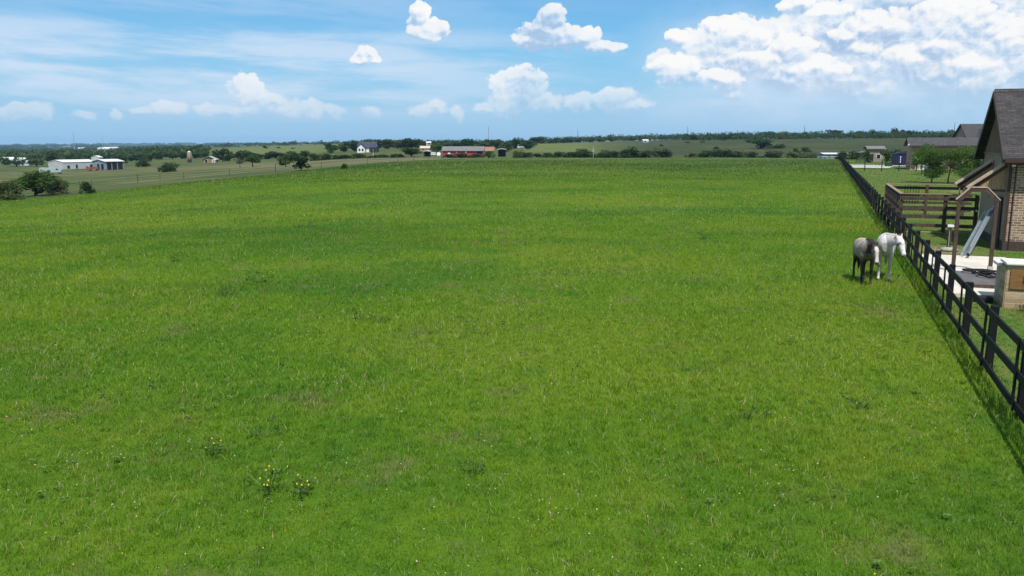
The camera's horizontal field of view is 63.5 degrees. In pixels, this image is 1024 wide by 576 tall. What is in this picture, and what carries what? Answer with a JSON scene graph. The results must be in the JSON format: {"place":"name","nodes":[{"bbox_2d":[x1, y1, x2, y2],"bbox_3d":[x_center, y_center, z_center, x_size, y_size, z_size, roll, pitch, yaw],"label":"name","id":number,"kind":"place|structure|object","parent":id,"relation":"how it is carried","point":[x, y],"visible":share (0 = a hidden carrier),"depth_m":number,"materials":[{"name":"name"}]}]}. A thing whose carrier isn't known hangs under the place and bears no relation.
{"place":"outdoors","nodes":[
{"label":"outdoors","id":0,"kind":"place"},
{"bbox_2d":[0,138,1023,575],"bbox_3d":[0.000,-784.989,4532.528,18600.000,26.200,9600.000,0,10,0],"label":"ground","id":1,"kind":"structure","parent":0,"point":[124,178],"depth_m":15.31,"materials":[{"name":"green plant"}]},
{"bbox_2d":[0,180,25,199],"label":"bush","id":2,"kind":"object","parent":1,"relation":"on","point":[6,186],"visible":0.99,"depth_m":108.24,"materials":[{"name":"green plant"}]},
{"bbox_2d":[4,158,26,166],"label":"tree","id":3,"kind":"object","parent":1,"relation":"on","point":[19,161],"visible":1,"depth_m":423.51,"materials":[{"name":"green plant"}]},
{"bbox_2d":[26,158,45,166],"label":"tree","id":4,"kind":"object","parent":1,"relation":"on","point":[36,162],"visible":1,"depth_m":423.44,"materials":[{"name":"green plant"}]},
{"bbox_2d":[6,169,69,195],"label":"bush","id":5,"kind":"object","parent":1,"relation":"on","point":[36,178],"visible":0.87,"depth_m":118.27,"materials":[{"name":"green plant"}]},
{"bbox_2d":[39,167,62,173],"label":"trailer","id":6,"kind":"object","parent":1,"relation":"on","point":[58,170],"visible":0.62,"depth_m":283.97,"materials":[{"name":"white paint"}]},
{"bbox_2d":[45,151,62,161],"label":"tree","id":7,"kind":"object","parent":1,"relation":"on","point":[50,157],"visible":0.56,"depth_m":461.46,"materials":[{"name":"green plant"}]},
{"bbox_2d":[42,177,69,194],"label":"bush","id":8,"kind":"object","parent":1,"relation":"on","point":[57,188],"visible":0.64,"depth_m":120.89,"materials":[{"name":"green plant"}]},
{"bbox_2d":[48,159,92,168],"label":"metal shed","id":9,"kind":"structure","parent":1,"relation":"on","point":[74,164],"depth_m":356.54,"materials":[{"name":"white metal"}]},
{"bbox_2d":[78,181,95,193],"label":"bush","id":10,"kind":"object","parent":1,"relation":"on","point":[87,187],"visible":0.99,"depth_m":113.75,"materials":[{"name":"green plant"}]},
{"bbox_2d":[92,159,123,169],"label":"open shed","id":11,"kind":"structure","parent":1,"relation":"on","point":[109,164],"depth_m":309.00,"materials":[{"name":"white metal"}]},
{"bbox_2d":[135,157,151,166],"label":"bush","id":12,"kind":"object","parent":1,"relation":"on","point":[142,163],"visible":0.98,"depth_m":339.42,"materials":[{"name":"green plant"}]},
{"bbox_2d":[141,152,157,159],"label":"tree","id":13,"kind":"object","parent":1,"relation":"on","point":[151,155],"visible":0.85,"depth_m":491.79,"materials":[{"name":"green plant"}]},
{"bbox_2d":[154,151,167,159],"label":"tree","id":14,"kind":"object","parent":1,"relation":"on","point":[160,155],"visible":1,"depth_m":492.09,"materials":[{"name":"green plant"}]},
{"bbox_2d":[158,162,178,171],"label":"bush","id":15,"kind":"object","parent":1,"relation":"on","point":[166,167],"visible":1,"depth_m":236.54,"materials":[{"name":"green plant"}]},
{"bbox_2d":[173,151,186,158],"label":"tree","id":16,"kind":"object","parent":1,"relation":"on","point":[182,155],"visible":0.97,"depth_m":493.05,"materials":[{"name":"green plant"}]},
{"bbox_2d":[201,156,219,162],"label":"hut","id":17,"kind":"object","parent":1,"relation":"on","point":[207,159],"visible":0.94,"depth_m":367.96,"materials":[{"name":"beige"}]},
{"bbox_2d":[201,434,229,453],"bbox_3d":[-4.412,2.357,12.226,0.397,0.318,0.426,4,11,21],"label":"weed plant","id":18,"kind":"object","parent":1,"relation":"on","point":[211,450],"visible":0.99,"depth_m":12.25,"materials":[{"name":"green plant"}]},
{"bbox_2d":[218,148,228,161],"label":"tree","id":19,"kind":"object","parent":1,"relation":"on","point":[222,152],"visible":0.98,"depth_m":379.16,"materials":[{"name":"green plant"}]},
{"bbox_2d":[215,285,235,296],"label":"weed plant","id":20,"kind":"object","parent":1,"relation":"on","point":[221,290],"visible":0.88,"depth_m":25.21,"materials":[{"name":"green plant"}]},
{"bbox_2d":[233,151,244,160],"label":"tree","id":21,"kind":"object","parent":1,"relation":"on","point":[236,155],"visible":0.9,"depth_m":379.47,"materials":[{"name":"green plant"}]},
{"bbox_2d":[244,152,260,166],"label":"tree","id":22,"kind":"object","parent":1,"relation":"on","point":[254,158],"visible":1,"depth_m":243.12,"materials":[{"name":"green plant"}]},
{"bbox_2d":[72,155,441,186],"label":"wire fence","id":23,"kind":"object","parent":1,"relation":"on","point":[257,169],"visible":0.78,"depth_m":159.94,"materials":[{"name":"grey metal"}]},
{"bbox_2d":[245,266,273,282],"bbox_3d":[-8.406,-0.406,27.556,0.940,0.542,1.280,-3,10,-17],"label":"weed plant","id":24,"kind":"object","parent":1,"relation":"on","point":[257,276],"visible":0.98,"depth_m":27.65,"materials":[{"name":"green plant"}]},
{"bbox_2d":[242,465,280,495],"bbox_3d":[-3.233,2.537,10.957,0.487,0.323,0.809,-8,13,-39],"label":"weed plant","id":25,"kind":"object","parent":1,"relation":"on","point":[268,488],"visible":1,"depth_m":10.90,"materials":[{"name":"green plant"}]},
{"bbox_2d":[244,414,281,444],"bbox_3d":[-3.886,2.221,12.912,0.646,0.308,0.513,-9,13,-42],"label":"weed plant","id":26,"kind":"object","parent":1,"relation":"on","point":[265,435],"visible":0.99,"depth_m":12.92,"materials":[{"name":"green plant"}]},
{"bbox_2d":[269,151,283,158],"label":"tree","id":27,"kind":"object","parent":1,"relation":"on","point":[274,154],"visible":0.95,"depth_m":379.18,"materials":[{"name":"green plant"}]},
{"bbox_2d":[276,153,295,166],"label":"tree","id":28,"kind":"object","parent":1,"relation":"on","point":[282,160],"visible":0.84,"depth_m":214.66,"materials":[{"name":"green plant"}]},
{"bbox_2d":[276,474,315,499],"bbox_3d":[-2.818,2.576,10.766,0.540,0.300,0.493,4,11,22],"label":"weed plant","id":29,"kind":"object","parent":1,"relation":"on","point":[302,488],"visible":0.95,"depth_m":10.77,"materials":[{"name":"green plant"}]},
{"bbox_2d":[287,153,310,170],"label":"tree","id":30,"kind":"object","parent":1,"relation":"on","point":[302,160],"visible":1,"depth_m":157.69,"materials":[{"name":"green plant"}]},
{"bbox_2d":[308,153,320,160],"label":"bush","id":31,"kind":"object","parent":1,"relation":"on","point":[312,156],"visible":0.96,"depth_m":280.50,"materials":[{"name":"green plant"}]},
{"bbox_2d":[318,153,331,159],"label":"bush","id":32,"kind":"object","parent":1,"relation":"on","point":[324,156],"visible":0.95,"depth_m":280.71,"materials":[{"name":"green plant"}]},
{"bbox_2d":[323,142,339,152],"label":"tree","id":33,"kind":"object","parent":1,"relation":"on","point":[330,147],"visible":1,"depth_m":422.87,"materials":[{"name":"green plant"}]},
{"bbox_2d":[338,141,351,151],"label":"tree","id":34,"kind":"object","parent":1,"relation":"on","point":[345,145],"visible":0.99,"depth_m":442.94,"materials":[{"name":"green plant"}]},
{"bbox_2d":[340,309,372,319],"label":"weed plant","id":35,"kind":"object","parent":1,"relation":"on","point":[357,313],"visible":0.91,"depth_m":21.41,"materials":[{"name":"green plant"}]},
{"bbox_2d":[350,153,369,158],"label":"bush","id":36,"kind":"object","parent":1,"relation":"on","point":[356,155],"visible":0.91,"depth_m":280.28,"materials":[{"name":"green plant"}]},
{"bbox_2d":[357,141,377,152],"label":"white house","id":37,"kind":"structure","parent":1,"relation":"on","point":[362,147],"depth_m":411.36,"materials":[{"name":"paint"}]},
{"bbox_2d":[369,145,378,151],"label":"dark garage","id":38,"kind":"structure","parent":1,"relation":"on","point":[374,148],"depth_m":402.41,"materials":[{"name":"stone"}]},
{"bbox_2d":[362,315,389,322],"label":"weed plant","id":39,"kind":"object","parent":1,"relation":"on","point":[380,318],"visible":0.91,"depth_m":21.05,"materials":[{"name":"green plant"}]},
{"bbox_2d":[381,139,391,148],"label":"tree","id":40,"kind":"object","parent":1,"relation":"on","point":[387,145],"visible":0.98,"depth_m":511.77,"materials":[{"name":"green plant"}]},
{"bbox_2d":[389,140,402,147],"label":"tree","id":41,"kind":"object","parent":1,"relation":"on","point":[396,144],"visible":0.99,"depth_m":511.18,"materials":[{"name":"green plant"}]},
{"bbox_2d":[403,138,417,147],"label":"tree","id":42,"kind":"object","parent":1,"relation":"on","point":[412,143],"visible":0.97,"depth_m":510.67,"materials":[{"name":"green plant"}]},
{"bbox_2d":[400,147,424,156],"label":"tree","id":43,"kind":"object","parent":1,"relation":"on","point":[411,151],"visible":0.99,"depth_m":294.38,"materials":[{"name":"green plant"}]},
{"bbox_2d":[430,143,441,151],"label":"tree","id":44,"kind":"object","parent":1,"relation":"on","point":[436,147],"visible":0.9,"depth_m":421.97,"materials":[{"name":"green plant"}]},
{"bbox_2d":[451,153,471,157],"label":"bush","id":45,"kind":"object","parent":1,"relation":"on","point":[460,155],"visible":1,"depth_m":270.63,"materials":[{"name":"green plant"}]},
{"bbox_2d":[441,146,484,156],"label":"red barn","id":46,"kind":"structure","parent":1,"relation":"on","point":[468,150],"depth_m":301.60,"materials":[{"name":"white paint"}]},
{"bbox_2d":[455,458,486,475],"bbox_3d":[-0.546,2.475,11.470,0.438,0.254,0.432,-8,13,-39],"label":"weed plant","id":47,"kind":"object","parent":1,"relation":"on","point":[473,466],"visible":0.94,"depth_m":11.39,"materials":[{"name":"green plant"}]},
{"bbox_2d":[465,138,479,145],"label":"tree","id":48,"kind":"object","parent":1,"relation":"on","point":[470,142],"visible":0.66,"depth_m":549.94,"materials":[{"name":"green plant"}]},
{"bbox_2d":[0,129,954,160],"bbox_3d":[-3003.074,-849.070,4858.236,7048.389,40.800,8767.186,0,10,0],"label":"woodland","id":49,"kind":"object","parent":1,"relation":"on","point":[34,153],"visible":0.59,"depth_m":727.11,"materials":[{"name":"green plant"}]},
{"bbox_2d":[482,150,495,157],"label":"bush","id":50,"kind":"object","parent":1,"relation":"on","point":[488,154],"visible":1,"depth_m":270.93,"materials":[{"name":"green plant"}]},
{"bbox_2d":[491,139,502,147],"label":"tree","id":51,"kind":"object","parent":1,"relation":"on","point":[498,141],"visible":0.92,"depth_m":550.53,"materials":[{"name":"green plant"}]},
{"bbox_2d":[497,148,505,156],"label":"shed","id":52,"kind":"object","parent":1,"relation":"on","point":[501,153],"visible":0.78,"depth_m":303.63,"materials":[{"name":"grey metal"}]},
{"bbox_2d":[497,141,513,151],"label":"tree","id":53,"kind":"object","parent":1,"relation":"on","point":[505,145],"visible":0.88,"depth_m":461.42,"materials":[{"name":"green plant"}]},
{"bbox_2d":[6,193,1010,575],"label":"wildflowers","id":54,"kind":"object","parent":1,"relation":"on","point":[454,349],"visible":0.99,"depth_m":19.30,"materials":[{"name":"yellow plant"}]},
{"bbox_2d":[507,137,518,148],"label":"tree","id":55,"kind":"object","parent":1,"relation":"on","point":[513,142],"visible":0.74,"depth_m":550.47,"materials":[{"name":"green plant"}]},
{"bbox_2d":[512,150,524,157],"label":"bush","id":56,"kind":"object","parent":1,"relation":"on","point":[516,154],"visible":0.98,"depth_m":271.21,"materials":[{"name":"green plant"}]},
{"bbox_2d":[523,140,533,148],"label":"tree","id":57,"kind":"object","parent":1,"relation":"on","point":[528,144],"visible":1,"depth_m":550.34,"materials":[{"name":"green plant"}]},
{"bbox_2d":[551,151,566,157],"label":"bush","id":58,"kind":"object","parent":1,"relation":"on","point":[559,154],"visible":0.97,"depth_m":287.71,"materials":[{"name":"green plant"}]},
{"bbox_2d":[570,148,586,157],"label":"bush","id":59,"kind":"object","parent":1,"relation":"on","point":[578,153],"visible":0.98,"depth_m":287.20,"materials":[{"name":"green plant"}]},
{"bbox_2d":[580,148,595,157],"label":"bush","id":60,"kind":"object","parent":1,"relation":"on","point":[587,154],"visible":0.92,"depth_m":286.95,"materials":[{"name":"green plant"}]},
{"bbox_2d":[592,150,613,157],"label":"bush","id":61,"kind":"object","parent":1,"relation":"on","point":[602,154],"visible":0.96,"depth_m":286.86,"materials":[{"name":"green plant"}]},
{"bbox_2d":[606,151,623,157],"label":"bush","id":62,"kind":"object","parent":1,"relation":"on","point":[615,154],"visible":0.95,"depth_m":287.18,"materials":[{"name":"green plant"}]},
{"bbox_2d":[620,149,633,157],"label":"bush","id":63,"kind":"object","parent":1,"relation":"on","point":[624,153],"visible":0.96,"depth_m":286.75,"materials":[{"name":"green plant"}]},
{"bbox_2d":[623,146,644,157],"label":"bush","id":64,"kind":"object","parent":1,"relation":"on","point":[632,152],"visible":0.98,"depth_m":286.73,"materials":[{"name":"green plant"}]},
{"bbox_2d":[636,150,651,157],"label":"bush","id":65,"kind":"object","parent":1,"relation":"on","point":[646,153],"visible":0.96,"depth_m":287.29,"materials":[{"name":"green plant"}]},
{"bbox_2d":[650,148,672,157],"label":"bush","id":66,"kind":"object","parent":1,"relation":"on","point":[663,154],"visible":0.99,"depth_m":282.55,"materials":[{"name":"green plant"}]},
{"bbox_2d":[696,150,712,156],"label":"bush","id":67,"kind":"object","parent":1,"relation":"on","point":[704,153],"visible":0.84,"depth_m":291.14,"materials":[{"name":"green plant"}]},
{"bbox_2d":[707,149,724,157],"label":"bush","id":68,"kind":"object","parent":1,"relation":"on","point":[716,153],"visible":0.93,"depth_m":290.69,"materials":[{"name":"green plant"}]},
{"bbox_2d":[719,148,736,157],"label":"bush","id":69,"kind":"object","parent":1,"relation":"on","point":[728,153],"visible":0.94,"depth_m":291.19,"materials":[{"name":"green plant"}]},
{"bbox_2d":[732,150,745,157],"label":"bush","id":70,"kind":"object","parent":1,"relation":"on","point":[738,154],"visible":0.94,"depth_m":290.92,"materials":[{"name":"green plant"}]},
{"bbox_2d":[742,151,758,157],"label":"bush","id":71,"kind":"object","parent":1,"relation":"on","point":[750,154],"visible":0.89,"depth_m":291.28,"materials":[{"name":"green plant"}]},
{"bbox_2d":[738,404,771,418],"bbox_3d":[4.024,2.064,13.724,0.546,0.289,0.345,-4,11,-21],"label":"weed plant","id":72,"kind":"object","parent":1,"relation":"on","point":[756,411],"visible":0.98,"depth_m":13.72,"materials":[{"name":"green plant"}]},
{"bbox_2d":[745,138,773,148],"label":"tree","id":73,"kind":"object","parent":1,"relation":"on","point":[762,143],"visible":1,"depth_m":461.48,"materials":[{"name":"green plant"}]},
{"bbox_2d":[757,151,784,157],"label":"bush","id":74,"kind":"object","parent":1,"relation":"on","point":[771,154],"visible":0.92,"depth_m":290.93,"materials":[{"name":"green plant"}]},
{"bbox_2d":[783,151,809,157],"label":"bush","id":75,"kind":"object","parent":1,"relation":"on","point":[789,154],"visible":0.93,"depth_m":291.42,"materials":[{"name":"green plant"}]},
{"bbox_2d":[834,151,852,158],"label":"bush","id":76,"kind":"object","parent":1,"relation":"on","point":[843,154],"visible":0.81,"depth_m":232.27,"materials":[{"name":"green plant"}]},
{"bbox_2d":[837,392,871,408],"bbox_3d":[5.897,1.971,14.226,0.597,0.299,0.418,4,11,22],"label":"weed plant","id":77,"kind":"object","parent":1,"relation":"on","point":[860,403],"visible":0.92,"depth_m":14.19,"materials":[{"name":"green plant"}]},
{"bbox_2d":[847,150,863,158],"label":"bush","id":78,"kind":"object","parent":1,"relation":"on","point":[854,155],"visible":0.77,"depth_m":232.62,"materials":[{"name":"green plant"}]},
{"bbox_2d":[852,238,879,283],"bbox_3d":[11.569,-0.914,27.097,0.586,1.517,2.255,2,10,11],"label":"grey horse","id":79,"kind":"object","parent":1,"relation":"on","point":[865,250],"visible":0.99,"depth_m":26.74},
{"bbox_2d":[863,151,872,161],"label":"tree","id":80,"kind":"object","parent":1,"relation":"on","point":[867,157],"visible":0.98,"depth_m":193.17,"materials":[{"name":"green plant"}]},
{"bbox_2d":[857,146,885,161],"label":"stone hut","id":81,"kind":"object","parent":1,"relation":"on","point":[875,153],"visible":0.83,"depth_m":202.12,"materials":[{"name":"beige stone"}]},
{"bbox_2d":[848,159,916,171],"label":"pipe fence","id":82,"kind":"object","parent":1,"relation":"on","point":[865,162],"visible":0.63,"depth_m":137.79,"materials":[{"name":"metal"}]},
{"bbox_2d":[880,150,891,162],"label":"tree","id":83,"kind":"object","parent":1,"relation":"on","point":[886,154],"visible":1,"depth_m":193.36,"materials":[{"name":"green plant"}]},
{"bbox_2d":[876,233,905,280],"bbox_3d":[12.589,-1.097,27.742,0.738,1.655,2.498,2,10,14],"label":"white horse","id":84,"kind":"object","parent":1,"relation":"on","point":[888,243],"visible":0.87,"depth_m":27.26},
{"bbox_2d":[891,152,906,164],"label":"storage cabin","id":85,"kind":"object","parent":1,"relation":"on","point":[897,158],"visible":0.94,"depth_m":175.80,"materials":[{"name":"blue paint"}]},
{"bbox_2d":[896,155,904,164],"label":"door","id":86,"kind":"structure","parent":85,"relation":"in","point":[900,158],"depth_m":175.72,"materials":[{"name":"blue paint"}]},
{"bbox_2d":[909,148,924,173],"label":"lawn tree","id":87,"kind":"object","parent":1,"relation":"on","point":[915,166],"visible":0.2,"depth_m":123.34,"materials":[{"name":"green plant"}]},
{"bbox_2d":[820,154,1023,423],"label":"black fence","id":88,"kind":"object","parent":1,"relation":"on","point":[965,309],"visible":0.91,"depth_m":19.21,"materials":[{"name":"paint"}]},
{"bbox_2d":[909,143,946,182],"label":"lawn tree","id":89,"kind":"object","parent":1,"relation":"on","point":[931,168],"visible":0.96,"depth_m":95.87,"materials":[{"name":"green plant"}]},
{"bbox_2d":[883,183,979,233],"bbox_3d":[24.305,-4.640,47.126,5.030,2.045,11.530,4,11,20],"label":"livestock pen","id":90,"kind":"object","parent":1,"relation":"on","point":[895,197],"visible":0.81,"depth_m":42.62,"materials":[{"name":"brown wood"}]},
{"bbox_2d":[904,137,983,169],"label":"brick house","id":91,"kind":"structure","parent":1,"relation":"on","point":[913,144],"depth_m":144.57,"materials":[{"name":"grey"}]},
{"bbox_2d":[940,247,958,251],"bbox_3d":[18.556,-1.618,35.108,0.731,0.244,0.558,4,11,20],"label":"stone","id":92,"kind":"object","parent":1,"relation":"on","point":[946,249],"visible":0.66,"depth_m":34.97,"materials":[{"name":"beige stone"}]},
{"bbox_2d":[946,224,954,246],"bbox_3d":[18.850,-2.150,35.512,0.326,1.130,0.230,4,11,20],"label":"hydrant post","id":93,"kind":"object","parent":1,"relation":"on","point":[949,234],"visible":0.72,"depth_m":35.46,"materials":[{"name":"white metal"}]},
{"bbox_2d":[929,146,982,183],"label":"lawn tree","id":94,"kind":"object","parent":1,"relation":"on","point":[950,155],"visible":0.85,"depth_m":93.91,"materials":[{"name":"green plant"}]},
{"bbox_2d":[922,254,1004,297],"bbox_3d":[16.258,-0.424,28.576,3.000,0.213,9.600,4,11,20],"label":"concrete pad","id":95,"kind":"object","parent":1,"relation":"on","point":[973,262],"visible":0.28,"depth_m":30.27,"materials":[{"name":"beige concrete"}]},
{"bbox_2d":[955,271,995,288],"bbox_3d":[15.704,-0.287,26.892,2.390,0.098,3.440,4,11,20],"label":"rubber mat","id":96,"kind":"object","parent":95,"relation":"on","point":[979,281],"visible":0.22,"depth_m":26.90,"materials":[{"name":"grey rubber"}]},
{"bbox_2d":[962,268,995,277],"bbox_3d":[15.895,-0.546,27.871,0.892,0.180,1.873,0,10,2],"label":"hose heap","id":97,"kind":"object","parent":96,"relation":"on","point":[981,272],"visible":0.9,"depth_m":27.68,"materials":[{"name":"black rubber"}]},
{"bbox_2d":[951,187,1000,269],"bbox_3d":[15.948,-1.998,28.474,1.361,2.951,0.170,4,11,20],"label":"post frame","id":98,"kind":"object","parent":95,"relation":"on","point":[987,190],"visible":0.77,"depth_m":28.34,"materials":[{"name":"brown wood"}]},
{"bbox_2d":[960,206,993,256],"bbox_3d":[19.505,-2.344,34.630,0.446,1.862,6.364,7,12,36],"label":"slide","id":99,"kind":"object","parent":95,"relation":"on","point":[985,216],"visible":0.95,"depth_m":34.37,"materials":[{"name":"metal"}]},
{"bbox_2d":[952,124,982,137],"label":"gable house","id":100,"kind":"structure","parent":1,"relation":"on","point":[968,130],"depth_m":152.54,"materials":[{"name":"grey brick"}]},
{"bbox_2d":[963,151,982,169],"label":"lawn tree","id":101,"kind":"object","parent":1,"relation":"on","point":[978,163],"visible":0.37,"depth_m":93.95,"materials":[{"name":"green plant"}]},
{"bbox_2d":[954,88,1023,251],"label":"brick barn","id":102,"kind":"structure","parent":1,"relation":"on","point":[999,150],"depth_m":35.52,"materials":[{"name":"brown"}]},
{"bbox_2d":[995,195,1002,245],"bbox_3d":[21.333,-2.963,36.334,0.063,2.150,1.200,4,11,20],"label":"stall door","id":103,"kind":"structure","parent":102,"relation":"in","point":[1000,202],"depth_m":35.95,"materials":[{"name":"brown wood"}]},
{"bbox_2d":[993,258,1023,308],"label":"stone counter","id":104,"kind":"object","parent":1,"relation":"on","point":[1009,287],"visible":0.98,"depth_m":22.89,"materials":[{"name":"beige stone"}]},
{"bbox_2d":[1009,269,1023,289],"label":"cedar door","id":105,"kind":"structure","parent":104,"relation":"in","point":[1017,275],"depth_m":22.75,"materials":[{"name":"brown wood"}]},
{"bbox_2d":[0,0,1023,144],"label":"sky","id":106,"kind":"structure","parent":0,"point":[114,71],"materials":[{"name":"blue"}]},
{"bbox_2d":[851,165,897,167],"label":"driveway","id":107,"kind":"structure","parent":0,"point":[862,166],"depth_m":162.63,"materials":[{"name":"concrete"}]},
{"bbox_2d":[973,295,993,302],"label":"black block","id":108,"kind":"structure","parent":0,"point":[986,299],"depth_m":23.70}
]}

